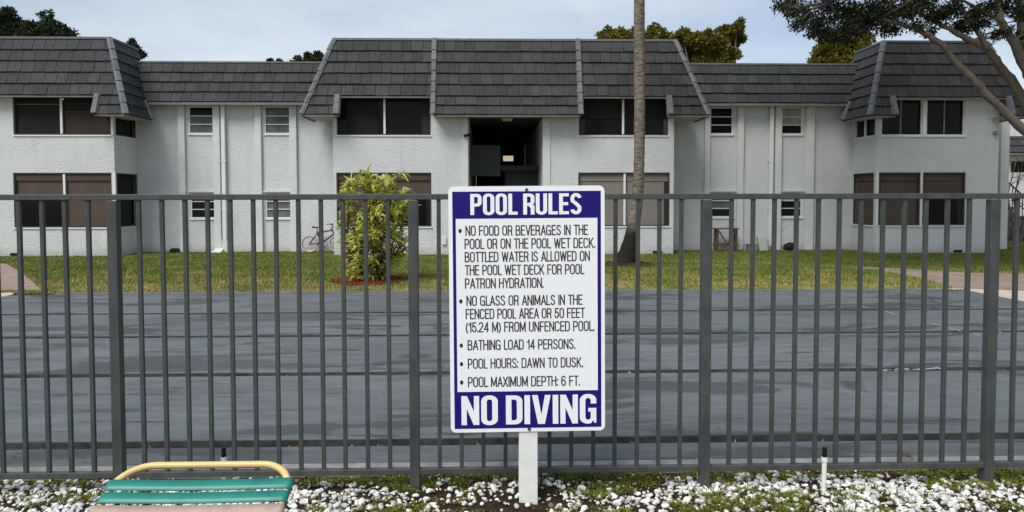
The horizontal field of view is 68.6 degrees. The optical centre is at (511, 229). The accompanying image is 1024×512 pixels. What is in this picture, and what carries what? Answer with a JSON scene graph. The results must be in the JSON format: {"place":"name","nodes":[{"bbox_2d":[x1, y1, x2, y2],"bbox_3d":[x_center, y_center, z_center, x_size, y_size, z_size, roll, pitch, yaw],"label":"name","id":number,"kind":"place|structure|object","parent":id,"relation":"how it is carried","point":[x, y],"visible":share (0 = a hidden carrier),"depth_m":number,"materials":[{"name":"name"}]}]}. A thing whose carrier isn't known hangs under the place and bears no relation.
{"place":"outdoors","nodes":[
{"label":"outdoors","id":0,"kind":"place"},
{"bbox_2d":[1,293,12,296],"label":"concrete apron","id":1,"kind":"object","parent":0,"point":[4,294],"depth_m":12.18,"materials":[{"name":"white concrete"}]},
{"bbox_2d":[0,263,39,290],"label":"brick path","id":2,"kind":"structure","parent":0,"point":[9,276],"depth_m":14.21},
{"bbox_2d":[503,156,512,160],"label":"cream house","id":3,"kind":"structure","parent":0,"point":[507,158],"depth_m":44.87,"materials":[{"name":"beige glass"}]},
{"bbox_2d":[0,468,1023,511],"bbox_3d":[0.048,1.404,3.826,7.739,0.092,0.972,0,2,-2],"label":"gravel","id":4,"kind":"structure","parent":0,"point":[913,482],"depth_m":3.97,"materials":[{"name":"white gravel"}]},
{"bbox_2d":[91,461,293,511],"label":"chaise lounge","id":5,"kind":"object","parent":4,"relation":"on","point":[121,483],"visible":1,"depth_m":2.59,"materials":[{"name":"teal plastic"}]},
{"bbox_2d":[221,447,226,478],"bbox_3d":[-1.571,1.336,4.098,0.033,0.293,0.033,0,2,-2],"label":"sprinkler riser","id":6,"kind":"object","parent":4,"relation":"on","point":[223,455],"visible":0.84,"depth_m":4.08,"materials":[{"name":"white plastic"}]},
{"bbox_2d":[0,193,1023,491],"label":"metal fence","id":7,"kind":"object","parent":4,"relation":"on","point":[986,463],"visible":0.88,"depth_m":4.04,"materials":[{"name":"metal"}]},
{"bbox_2d":[0,468,1023,511],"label":"weeds","id":8,"kind":"object","parent":4,"relation":"on","point":[615,483],"visible":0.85,"depth_m":4.07,"materials":[{"name":"green plant"}]},
{"bbox_2d":[448,185,604,504],"bbox_3d":[0.077,0.707,3.882,0.799,1.863,0.102,0,2,-2],"label":"pool rules sign","id":9,"kind":"object","parent":4,"relation":"on","point":[527,305],"visible":1,"depth_m":3.82,"materials":[{"name":"white metal"}]},
{"bbox_2d":[821,447,827,494],"bbox_3d":[1.671,1.323,4.019,0.033,0.315,0.033,0,2,-2],"label":"sprinkler riser","id":10,"kind":"object","parent":4,"relation":"on","point":[824,458],"visible":0.92,"depth_m":4.01,"materials":[{"name":"white plastic"}]},
{"bbox_2d":[0,241,1023,294],"bbox_3d":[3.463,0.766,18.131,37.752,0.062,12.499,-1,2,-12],"label":"grass","id":11,"kind":"structure","parent":0,"point":[871,275],"depth_m":15.58,"materials":[{"name":"green plant"}]},
{"bbox_2d":[0,5,80,36],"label":"broadleaf tree","id":12,"kind":"object","parent":11,"relation":"on","point":[17,25],"visible":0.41,"depth_m":31.84,"materials":[{"name":"green plant"}]},
{"bbox_2d":[169,248,179,252],"bbox_3d":[-9.682,0.601,21.561,0.260,0.120,0.140,0,2,-2],"label":"bait box","id":13,"kind":"object","parent":11,"relation":"on","point":[174,250],"visible":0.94,"depth_m":21.50,"materials":[{"name":"black plastic"}]},
{"bbox_2d":[211,248,223,252],"bbox_3d":[-8.411,0.599,21.442,0.319,0.130,0.350,0,2,-2],"label":"splash block","id":14,"kind":"object","parent":11,"relation":"on","point":[216,250],"depth_m":21.38,"materials":[{"name":"white concrete"}]},
{"bbox_2d":[301,223,333,251],"bbox_3d":[-5.401,0.249,21.496,1.278,0.826,0.363,0,2,-2],"label":"bicycle","id":15,"kind":"object","parent":11,"relation":"on","point":[331,237],"visible":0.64,"depth_m":21.47,"materials":[{"name":"red"}]},
{"bbox_2d":[329,275,405,285],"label":"mulch","id":16,"kind":"object","parent":11,"relation":"on","point":[355,281],"visible":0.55,"depth_m":13.64,"materials":[{"name":"brown wood"}]},
{"bbox_2d":[332,163,413,280],"bbox_3d":[-2.554,-0.099,13.890,1.485,2.254,1.464,2,3,40],"label":"variegated shrub","id":17,"kind":"object","parent":11,"relation":"on","point":[376,247],"visible":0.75,"depth_m":13.73,"materials":[{"name":"green plant"}]},
{"bbox_2d":[0,36,1023,255],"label":"apartment building","id":18,"kind":"structure","parent":11,"relation":"on","point":[95,115],"depth_m":20.76,"materials":[{"name":"paint"}]},
{"bbox_2d":[12,97,111,135],"bbox_3d":[-12.027,-3.016,20.104,2.606,1.048,0.142,0,2,-2],"label":"window","id":19,"kind":"structure","parent":18,"relation":"in","point":[33,116],"depth_m":20.14,"materials":[{"name":"black glass"}]},
{"bbox_2d":[13,173,111,228],"bbox_3d":[-12.054,-0.766,20.197,2.636,1.503,0.142,0,2,-2],"label":"window","id":20,"kind":"structure","parent":18,"relation":"in","point":[27,183],"depth_m":20.24,"materials":[{"name":"brown glass"}]},
{"bbox_2d":[115,114,137,139],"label":"window","id":21,"kind":"structure","parent":18,"relation":"in","point":[123,127],"depth_m":20.89,"materials":[{"name":"black glass"}]},
{"bbox_2d":[117,173,136,227],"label":"window","id":22,"kind":"structure","parent":18,"relation":"in","point":[125,182],"depth_m":21.03,"materials":[{"name":"black glass"}]},
{"bbox_2d":[188,106,212,134],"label":"window","id":23,"kind":"structure","parent":18,"relation":"in","point":[196,124],"depth_m":21.60,"materials":[{"name":"grey glass"}]},
{"bbox_2d":[190,192,213,219],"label":"window","id":24,"kind":"structure","parent":18,"relation":"in","point":[197,206],"depth_m":21.70,"materials":[{"name":"black glass"}]},
{"bbox_2d":[263,106,288,134],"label":"window","id":25,"kind":"structure","parent":18,"relation":"in","point":[276,118],"depth_m":21.65,"materials":[{"name":"grey glass"}]},
{"bbox_2d":[265,192,289,219],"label":"window","id":26,"kind":"structure","parent":18,"relation":"in","point":[283,205],"depth_m":21.76,"materials":[{"name":"grey glass"}]},
{"bbox_2d":[336,98,431,136],"bbox_3d":[-3.468,-3.038,20.343,2.576,1.048,0.142,0,2,-2],"label":"window","id":27,"kind":"structure","parent":18,"relation":"in","point":[397,117],"depth_m":20.39,"materials":[{"name":"black glass"}]},
{"bbox_2d":[336,173,431,227],"bbox_3d":[-3.475,-0.788,20.437,2.606,1.503,0.142,0,2,-2],"label":"window","id":28,"kind":"structure","parent":18,"relation":"in","point":[419,183],"depth_m":20.48,"materials":[{"name":"brown glass"}]},
{"bbox_2d":[578,98,668,136],"bbox_3d":[3.045,-3.055,20.524,2.490,1.048,0.142,0,2,-2],"label":"window","id":29,"kind":"structure","parent":18,"relation":"in","point":[620,112],"depth_m":20.57,"materials":[{"name":"black glass"}]},
{"bbox_2d":[578,173,669,227],"bbox_3d":[3.069,-0.805,20.619,2.558,1.503,0.142,0,2,-2],"label":"window","id":30,"kind":"structure","parent":18,"relation":"in","point":[649,206],"depth_m":20.67,"materials":[{"name":"brown glass"}]},
{"bbox_2d":[710,107,733,135],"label":"window","id":31,"kind":"structure","parent":18,"relation":"in","point":[721,117],"depth_m":22.02,"materials":[{"name":"black glass"}]},
{"bbox_2d":[711,192,734,218],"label":"window","id":32,"kind":"structure","parent":18,"relation":"in","point":[720,207],"depth_m":22.12,"materials":[{"name":"black glass"}]},
{"bbox_2d":[781,192,802,218],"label":"window","id":33,"kind":"structure","parent":18,"relation":"in","point":[787,205],"depth_m":22.17,"materials":[{"name":"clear glass"}]},
{"bbox_2d":[782,107,803,135],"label":"window","id":34,"kind":"structure","parent":18,"relation":"in","point":[792,124],"depth_m":22.07,"materials":[{"name":"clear glass"}]},
{"bbox_2d":[851,173,873,226],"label":"window","id":35,"kind":"structure","parent":18,"relation":"in","point":[861,187],"depth_m":21.50,"materials":[{"name":"black glass"}]},
{"bbox_2d":[853,117,874,140],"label":"window","id":36,"kind":"structure","parent":18,"relation":"in","point":[866,128],"depth_m":21.37,"materials":[{"name":"clear glass"}]},
{"bbox_2d":[877,172,920,226],"bbox_3d":[10.725,-0.825,20.833,1.210,1.503,0.142,0,2,-2],"label":"window","id":37,"kind":"structure","parent":18,"relation":"in","point":[893,207],"depth_m":20.88,"materials":[{"name":"brown glass"}]},
{"bbox_2d":[880,99,923,136],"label":"window","id":38,"kind":"structure","parent":18,"relation":"in","point":[909,118],"depth_m":20.79,"materials":[{"name":"black glass"}]},
{"bbox_2d":[921,172,965,226],"bbox_3d":[11.974,-0.828,20.868,1.253,1.503,0.142,0,2,-2],"label":"window","id":39,"kind":"structure","parent":18,"relation":"in","point":[933,182],"depth_m":20.91,"materials":[{"name":"brown glass"}]},
{"bbox_2d":[925,99,965,136],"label":"window","id":40,"kind":"structure","parent":18,"relation":"in","point":[950,122],"depth_m":20.82,"materials":[{"name":"black glass"}]},
{"bbox_2d":[612,0,644,265],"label":"palm tree","id":41,"kind":"object","parent":11,"relation":"on","point":[627,253],"visible":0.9,"depth_m":17.13,"materials":[{"name":"brown plant"}]},
{"bbox_2d":[605,261,653,266],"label":"mulch","id":42,"kind":"object","parent":11,"relation":"on","point":[627,265],"visible":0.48,"depth_m":17.10,"materials":[{"name":"brown wood"}]},
{"bbox_2d":[594,21,678,39],"bbox_3d":[5.195,-4.223,31.841,3.543,9.089,2.414,0,2,-2],"label":"broadleaf tree","id":43,"kind":"object","parent":11,"relation":"on","point":[655,30],"visible":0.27,"depth_m":31.16,"materials":[{"name":"green plant"}]},
{"bbox_2d":[674,15,747,62],"bbox_3d":[8.366,-4.301,31.785,3.124,9.242,2.418,1,2,15],"label":"broadleaf tree","id":44,"kind":"object","parent":11,"relation":"on","point":[708,45],"visible":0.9,"depth_m":31.12,"materials":[{"name":"green plant"}]},
{"bbox_2d":[712,228,739,251],"bbox_3d":[6.169,0.297,21.661,0.712,0.676,0.353,0,2,-2],"label":"wooden stand","id":45,"kind":"object","parent":11,"relation":"on","point":[716,244],"visible":0.94,"depth_m":21.52,"materials":[{"name":"red wood"}]},
{"bbox_2d":[746,244,757,250],"bbox_3d":[6.987,0.526,21.885,0.283,0.196,0.250,0,2,-2],"label":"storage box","id":46,"kind":"object","parent":11,"relation":"on","point":[747,247],"visible":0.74,"depth_m":21.78,"materials":[{"name":"grey plastic"}]},
{"bbox_2d":[756,237,769,250],"bbox_3d":[7.339,0.421,21.901,0.388,0.405,0.198,0,2,-2],"label":"plastic planter","id":47,"kind":"object","parent":11,"relation":"on","point":[761,243],"visible":0.96,"depth_m":21.82,"materials":[{"name":"plastic"}]},
{"bbox_2d":[783,242,792,250],"bbox_3d":[8.124,0.498,21.925,0.411,0.257,0.372,0,2,-2],"label":"rubbish bag","id":48,"kind":"object","parent":11,"relation":"on","point":[788,246],"visible":0.66,"depth_m":21.82,"materials":[{"name":"black plastic"}]},
{"bbox_2d":[806,21,876,62],"bbox_3d":[13.414,-4.308,31.158,3.204,9.294,2.738,0,2,-2],"label":"broadleaf tree","id":49,"kind":"object","parent":11,"relation":"on","point":[832,53],"visible":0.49,"depth_m":30.18,"materials":[{"name":"green plant"}]},
{"bbox_2d":[769,0,1023,135],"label":"shade tree","id":50,"kind":"object","parent":11,"relation":"on","point":[870,15],"visible":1,"depth_m":14.69,"materials":[{"name":"green plant"}]},
{"bbox_2d":[1007,152,1023,243],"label":"bare bush","id":51,"kind":"object","parent":11,"relation":"on","point":[1021,234],"visible":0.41,"depth_m":24.49,"materials":[{"name":"brown plant"}]},
{"bbox_2d":[1007,182,1023,241],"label":"shrub","id":52,"kind":"object","parent":11,"relation":"on","point":[1009,238],"visible":0.07,"depth_m":27.39,"materials":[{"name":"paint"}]},
{"bbox_2d":[0,0,1023,88],"label":"sky","id":53,"kind":"structure","parent":0,"point":[166,30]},
{"bbox_2d":[1,290,1023,313],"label":"court lane","id":54,"kind":"structure","parent":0,"point":[355,302],"depth_m":11.19,"materials":[{"name":"asphalt"}]},
{"bbox_2d":[2,309,1023,336],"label":"court lane","id":55,"kind":"structure","parent":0,"point":[333,324],"depth_m":9.31,"materials":[{"name":"asphalt"}]},
{"bbox_2d":[2,308,1023,449],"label":"court gutter","id":56,"kind":"object","parent":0,"point":[472,441],"depth_m":4.95,"materials":[{"name":"grey concrete"}]},
{"bbox_2d":[13,312,1000,461],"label":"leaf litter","id":57,"kind":"object","parent":56,"relation":"on","point":[910,454],"visible":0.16,"depth_m":4.78,"materials":[{"name":"brown plant"}]},
{"bbox_2d":[3,332,1023,374],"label":"court lane","id":58,"kind":"structure","parent":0,"point":[355,354],"depth_m":7.50,"materials":[{"name":"asphalt"}]},
{"bbox_2d":[832,306,980,370],"bbox_3d":[4.580,1.181,8.585,1.391,0.001,4.354,1,3,16],"label":"court line","id":59,"kind":"object","parent":58,"relation":"on","point":[918,368],"visible":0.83,"depth_m":6.79,"materials":[{"name":"paint"}]},
{"bbox_2d":[4,370,1023,442],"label":"court lane","id":60,"kind":"structure","parent":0,"point":[356,407],"depth_m":5.58,"materials":[{"name":"asphalt"}]},
{"bbox_2d":[6,439,1023,466],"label":"court lane","id":61,"kind":"structure","parent":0,"point":[450,453],"depth_m":4.57,"materials":[{"name":"paint"}]},
{"bbox_2d":[605,259,855,267],"bbox_3d":[5.236,0.801,17.810,6.500,0.001,1.622,1,3,24],"label":"dirt trail","id":62,"kind":"object","parent":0,"point":[643,260],"visible":0.3,"depth_m":18.26,"materials":[{"name":"brown soil"}]},
{"bbox_2d":[849,266,1023,289],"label":"brick path","id":63,"kind":"structure","parent":0,"point":[956,279],"depth_m":14.49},
{"bbox_2d":[914,288,1023,300],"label":"concrete apron","id":64,"kind":"object","parent":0,"point":[1005,293],"visible":0.33,"depth_m":12.26,"materials":[{"name":"white concrete"}]},
{"bbox_2d":[1009,119,1023,215],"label":"neighbouring house","id":65,"kind":"structure","parent":0,"point":[1016,143],"depth_m":31.51,"materials":[{"name":"paint"}]},
{"bbox_2d":[1011,161,1023,172],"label":"window","id":66,"kind":"structure","parent":65,"relation":"in","point":[1018,164],"depth_m":31.61,"materials":[{"name":"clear glass"}]},
{"label":"ground","id":67,"kind":"structure","parent":0,"visible":0},
{"bbox_2d":[124,37,147,59],"bbox_3d":[-15.451,-3.557,29.370,2.728,8.023,2.383,0,2,-2],"label":"broadleaf tree","id":68,"kind":"object","parent":67,"relation":"on","point":[142,53],"visible":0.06,"depth_m":29.48,"materials":[{"name":"green plant"}]},
{"bbox_2d":[266,50,325,61],"bbox_3d":[-9.238,-3.831,33.299,3.333,8.224,1.500,1,2,16],"label":"broadleaf tree","id":69,"kind":"object","parent":67,"relation":"on","point":[317,56],"visible":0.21,"depth_m":32.98,"materials":[{"name":"green plant"}]},
{"bbox_2d":[54,288,942,294],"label":"court kerb","id":70,"kind":"structure","parent":67,"relation":"on","point":[327,292],"depth_m":12.30,"materials":[{"name":"grey concrete"}]},
{"bbox_2d":[0,456,1023,480],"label":"court edge","id":71,"kind":"object","parent":67,"relation":"on","point":[516,463],"depth_m":4.40,"materials":[{"name":"grey concrete"}]}
]}

